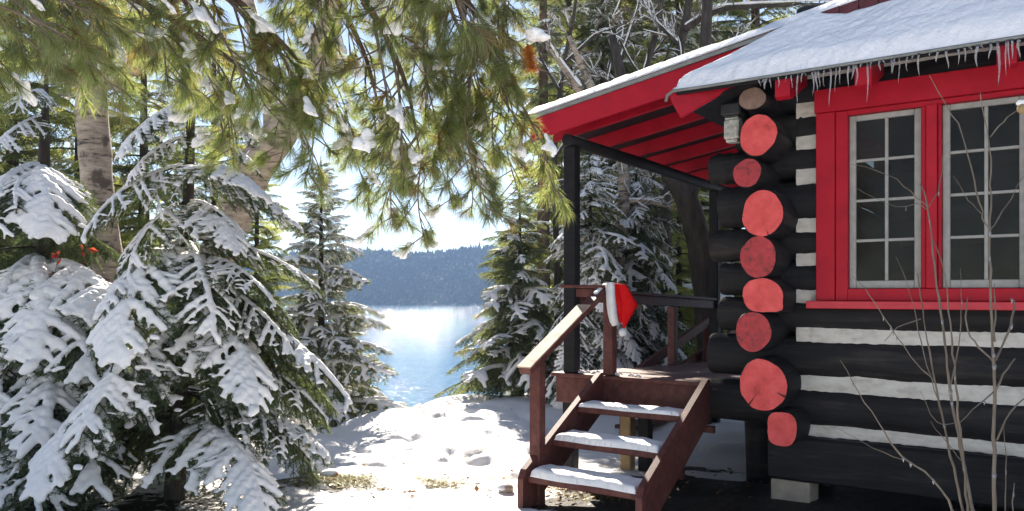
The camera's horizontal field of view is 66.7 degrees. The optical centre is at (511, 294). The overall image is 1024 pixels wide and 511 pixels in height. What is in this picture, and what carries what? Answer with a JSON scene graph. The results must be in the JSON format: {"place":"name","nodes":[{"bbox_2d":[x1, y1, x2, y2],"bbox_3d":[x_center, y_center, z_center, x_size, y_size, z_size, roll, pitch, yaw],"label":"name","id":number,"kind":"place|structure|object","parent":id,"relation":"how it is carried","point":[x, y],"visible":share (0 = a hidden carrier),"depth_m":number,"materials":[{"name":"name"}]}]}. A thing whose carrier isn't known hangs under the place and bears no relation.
{"place":"outdoors","nodes":[
{"label":"outdoors","id":0,"kind":"place"},
{"bbox_2d":[253,255,517,304],"bbox_3d":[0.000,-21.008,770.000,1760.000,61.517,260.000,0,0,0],"label":"hill","id":1,"kind":"structure","parent":0,"point":[416,275],"depth_m":734.17,"materials":[{"name":"plant"}]},
{"bbox_2d":[87,241,536,304],"bbox_3d":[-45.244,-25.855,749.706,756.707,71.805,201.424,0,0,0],"label":"forest","id":2,"kind":"object","parent":1,"relation":"on","point":[438,259],"visible":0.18,"depth_m":736.51,"materials":[{"name":"plant"}]},
{"bbox_2d":[266,305,526,408],"bbox_3d":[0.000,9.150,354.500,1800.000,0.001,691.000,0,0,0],"label":"lake water","id":3,"kind":"structure","parent":0,"point":[419,342],"depth_m":139.28,"materials":[{"name":"blue liquid"}]},
{"bbox_2d":[0,0,873,254],"label":"sky","id":4,"kind":"structure","parent":0,"point":[449,232],"materials":[{"name":"white"}]},
{"bbox_2d":[231,471,673,504],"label":"dry grass","id":5,"kind":"structure","parent":0,"point":[362,478],"depth_m":6.44,"materials":[{"name":"beige plant"}]},
{"bbox_2d":[16,392,1018,510],"bbox_3d":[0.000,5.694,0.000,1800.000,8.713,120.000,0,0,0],"label":"ground","id":6,"kind":"structure","parent":0,"point":[447,439],"depth_m":6.92,"materials":[{"name":"white snow"}]},
{"bbox_2d":[0,27,76,268],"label":"conifer tree","id":7,"kind":"object","parent":6,"relation":"on","point":[5,168],"visible":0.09,"depth_m":9.76,"materials":[{"name":"green plant"}]},
{"bbox_2d":[10,244,98,495],"bbox_3d":[-3.598,0.471,5.747,0.838,2.153,0.859,0,0,44],"label":"sumac bush","id":8,"kind":"object","parent":6,"relation":"on","point":[93,250],"visible":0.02,"depth_m":5.80,"materials":[{"name":"red plant"}]},
{"bbox_2d":[0,1,128,269],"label":"conifer tree","id":9,"kind":"object","parent":6,"relation":"on","point":[67,121],"visible":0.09,"depth_m":12.00,"materials":[{"name":"green plant"}]},
{"bbox_2d":[0,76,167,510],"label":"spruce tree","id":10,"kind":"object","parent":6,"relation":"on","point":[40,399],"visible":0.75,"depth_m":5.32,"materials":[{"name":"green plant"}]},
{"bbox_2d":[1,0,172,267],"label":"conifer tree","id":11,"kind":"object","parent":6,"relation":"on","point":[73,162],"visible":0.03,"depth_m":13.82,"materials":[{"name":"green plant"}]},
{"bbox_2d":[60,0,175,282],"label":"birch tree","id":12,"kind":"object","parent":6,"relation":"on","point":[95,152],"visible":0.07,"depth_m":7.09,"materials":[{"name":"grey plant"}]},
{"bbox_2d":[61,0,237,436],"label":"conifer tree","id":13,"kind":"object","parent":6,"relation":"on","point":[132,229],"visible":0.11,"depth_m":12.91,"materials":[{"name":"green plant"}]},
{"bbox_2d":[19,36,356,510],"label":"spruce tree","id":14,"kind":"object","parent":6,"relation":"on","point":[227,316],"visible":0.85,"depth_m":5.20,"materials":[{"name":"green plant"}]},
{"bbox_2d":[150,0,293,293],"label":"conifer tree","id":15,"kind":"object","parent":6,"relation":"on","point":[213,202],"visible":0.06,"depth_m":14.98,"materials":[{"name":"green plant"}]},
{"bbox_2d":[228,133,300,411],"bbox_3d":[-4.427,0.793,13.532,2.671,7.564,2.254,0,0,0],"label":"conifer tree","id":16,"kind":"object","parent":6,"relation":"on","point":[264,244],"visible":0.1,"depth_m":13.47,"materials":[{"name":"green plant"}]},
{"bbox_2d":[190,0,345,455],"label":"birch tree","id":17,"kind":"object","parent":6,"relation":"on","point":[242,219],"visible":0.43,"depth_m":7.25,"materials":[{"name":"brown plant"}]},
{"bbox_2d":[0,0,576,258],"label":"white pine","id":18,"kind":"object","parent":6,"relation":"on","point":[483,34],"visible":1,"depth_m":3.05,"materials":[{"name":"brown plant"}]},
{"bbox_2d":[298,461,329,475],"bbox_3d":[-1.761,1.569,6.923,0.294,0.179,0.287,0,0,0],"label":"snow capped rock","id":19,"kind":"object","parent":6,"relation":"on","point":[320,467],"visible":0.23,"depth_m":6.85,"materials":[{"name":"white"}]},
{"bbox_2d":[320,468,337,481],"bbox_3d":[-1.567,1.551,6.670,0.155,0.116,0.165,0,0,0],"label":"snow capped rock","id":20,"kind":"object","parent":6,"relation":"on","point":[329,472],"visible":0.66,"depth_m":6.61,"materials":[{"name":"white"}]},
{"bbox_2d":[259,155,412,439],"bbox_3d":[-2.802,0.497,11.006,2.860,4.949,2.573,0,0,33],"label":"spruce tree","id":21,"kind":"object","parent":6,"relation":"on","point":[322,341],"visible":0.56,"depth_m":10.75,"materials":[{"name":"green plant"}]},
{"bbox_2d":[348,337,381,411],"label":"spruce tree","id":22,"kind":"object","parent":6,"relation":"on","point":[375,387],"visible":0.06,"depth_m":11.61,"materials":[{"name":"green plant"}]},
{"bbox_2d":[433,183,562,400],"bbox_3d":[0.065,0.076,12.293,2.649,3.845,2.768,0,0,0],"label":"spruce tree","id":23,"kind":"object","parent":6,"relation":"on","point":[523,330],"visible":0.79,"depth_m":11.80,"materials":[{"name":"green plant"}]},
{"bbox_2d":[497,483,512,492],"bbox_3d":[-0.055,1.538,6.163,0.132,0.086,0.113,0,0,0],"label":"snow capped rock","id":24,"kind":"object","parent":6,"relation":"on","point":[504,488],"visible":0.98,"depth_m":6.12,"materials":[{"name":"white"}]},
{"bbox_2d":[217,394,837,506],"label":"fallen leaves","id":25,"kind":"object","parent":6,"relation":"on","point":[476,488],"visible":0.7,"depth_m":6.22,"materials":[{"name":"brown plant"}]},
{"bbox_2d":[505,0,589,287],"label":"pine tree","id":26,"kind":"object","parent":6,"relation":"on","point":[543,90],"visible":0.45,"depth_m":13.43,"materials":[{"name":"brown plant"}]},
{"bbox_2d":[490,0,638,319],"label":"pine tree","id":27,"kind":"object","parent":6,"relation":"on","point":[568,91],"visible":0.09,"depth_m":16.21,"materials":[{"name":"green plant"}]},
{"bbox_2d":[512,0,662,319],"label":"bare tree","id":28,"kind":"object","parent":6,"relation":"on","point":[566,60],"visible":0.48,"depth_m":12.55,"materials":[{"name":"grey plant"}]},
{"bbox_2d":[531,153,655,408],"bbox_3d":[1.129,0.104,10.825,1.810,4.356,1.626,0,0,0],"label":"spruce tree","id":29,"kind":"object","parent":6,"relation":"on","point":[601,266],"visible":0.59,"depth_m":10.55,"materials":[{"name":"green plant"}]},
{"bbox_2d":[550,0,651,267],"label":"pine tree","id":30,"kind":"object","parent":6,"relation":"on","point":[605,49],"visible":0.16,"depth_m":15.37,"materials":[{"name":"green plant"}]},
{"bbox_2d":[529,0,680,282],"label":"birch tree","id":31,"kind":"object","parent":6,"relation":"on","point":[626,198],"visible":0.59,"depth_m":11.21,"materials":[{"name":"grey plant"}]},
{"bbox_2d":[521,0,689,344],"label":"pine tree","id":32,"kind":"object","parent":6,"relation":"on","point":[635,36],"visible":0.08,"depth_m":16.96,"materials":[{"name":"green plant"}]},
{"bbox_2d":[517,283,709,510],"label":"wooden steps","id":33,"kind":"structure","parent":6,"relation":"on","point":[543,468],"depth_m":5.79,"materials":[{"name":"brown wood"}]},
{"bbox_2d":[561,0,699,230],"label":"bare tree","id":34,"kind":"object","parent":6,"relation":"on","point":[652,50],"visible":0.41,"depth_m":13.45,"materials":[{"name":"grey plant"}]},
{"bbox_2d":[581,0,685,346],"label":"bare tree","id":35,"kind":"object","parent":6,"relation":"on","point":[634,63],"visible":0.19,"depth_m":12.99,"materials":[{"name":"brown plant"}]},
{"bbox_2d":[601,164,693,366],"bbox_3d":[1.854,-0.037,11.548,1.772,4.822,1.871,0,0,0],"label":"spruce tree","id":36,"kind":"object","parent":6,"relation":"on","point":[644,265],"visible":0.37,"depth_m":11.32,"materials":[{"name":"green plant"}]},
{"bbox_2d":[561,33,735,325],"bbox_3d":[2.562,-1.559,14.915,3.526,7.034,3.747,0,0,0],"label":"pine tree","id":37,"kind":"object","parent":6,"relation":"on","point":[685,282],"visible":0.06,"depth_m":14.80,"materials":[{"name":"green plant"}]},
{"bbox_2d":[608,0,722,362],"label":"leaning tree","id":38,"kind":"object","parent":6,"relation":"on","point":[691,212],"visible":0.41,"depth_m":10.89,"materials":[{"name":"brown plant"}]},
{"bbox_2d":[615,316,735,429],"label":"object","id":39,"kind":"structure","parent":6,"relation":"on","point":[657,357],"depth_m":10.04,"materials":[{"name":"black"}]},
{"bbox_2d":[621,0,747,296],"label":"pine tree","id":40,"kind":"object","parent":6,"relation":"on","point":[692,42],"visible":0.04,"depth_m":18.01,"materials":[{"name":"green plant"}]},
{"bbox_2d":[648,178,727,363],"bbox_3d":[2.894,-0.345,12.981,2.168,5.288,2.621,0,0,0],"label":"spruce tree","id":41,"kind":"object","parent":6,"relation":"on","point":[682,263],"visible":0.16,"depth_m":12.79,"materials":[{"name":"green plant"}]},
{"bbox_2d":[530,47,890,479],"bbox_3d":[2.741,0.148,8.404,2.530,4.203,5.400,0,0,35],"label":"porch","id":42,"kind":"object","parent":6,"relation":"on","point":[673,383],"visible":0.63,"depth_m":6.88,"materials":[{"name":"red wood"}]},
{"bbox_2d":[605,282,637,336],"bbox_3d":[0.920,0.126,6.571,0.276,0.459,0.180,0,0,19],"label":"santa hat","id":43,"kind":"object","parent":42,"relation":"hanging from","point":[622,304],"visible":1,"depth_m":6.51,"materials":[{"name":"red fabric"}]},
{"bbox_2d":[685,188,744,352],"bbox_3d":[4.802,-1.150,17.466,4.049,8.433,4.537,0,0,0],"label":"pine tree","id":44,"kind":"object","parent":6,"relation":"on","point":[705,207],"depth_m":16.99,"materials":[{"name":"green plant"}]},
{"bbox_2d":[634,0,832,347],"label":"bare tree","id":45,"kind":"object","parent":6,"relation":"on","point":[687,25],"visible":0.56,"depth_m":12.42,"materials":[{"name":"grey plant"}]},
{"bbox_2d":[690,0,812,39],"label":"pine tree","id":46,"kind":"object","parent":6,"relation":"on","point":[739,14],"visible":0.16,"depth_m":16.43,"materials":[{"name":"green plant"}]},
{"bbox_2d":[530,0,1023,510],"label":"log cabin","id":47,"kind":"object","parent":6,"relation":"on","point":[810,88],"visible":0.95,"depth_m":5.57,"materials":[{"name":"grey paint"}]},
{"bbox_2d":[721,102,748,143],"bbox_3d":[1.722,-1.285,5.944,0.150,0.290,0.345,0,0,35],"label":"porch lamp","id":48,"kind":"object","parent":47,"relation":"attached to","point":[734,115],"visible":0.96,"depth_m":5.82,"materials":[{"name":"white glass"}]},
{"bbox_2d":[806,61,1023,310],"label":"window","id":49,"kind":"structure","parent":47,"relation":"in","point":[836,133],"depth_m":5.34,"materials":[{"name":"grey paint"}]},
{"bbox_2d":[838,156,974,510],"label":"bare sapling","id":50,"kind":"object","parent":6,"relation":"on","point":[967,489],"visible":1,"depth_m":3.70,"materials":[{"name":"brown plant"}]},
{"bbox_2d":[930,76,1023,510],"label":"bare sapling","id":51,"kind":"object","parent":6,"relation":"on","point":[993,358],"visible":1,"depth_m":3.45,"materials":[{"name":"brown plant"}]},
{"bbox_2d":[1016,100,1023,113],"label":"seed head","id":52,"kind":"object","parent":51,"relation":"attached to","point":[1020,106],"visible":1,"depth_m":3.44}
]}

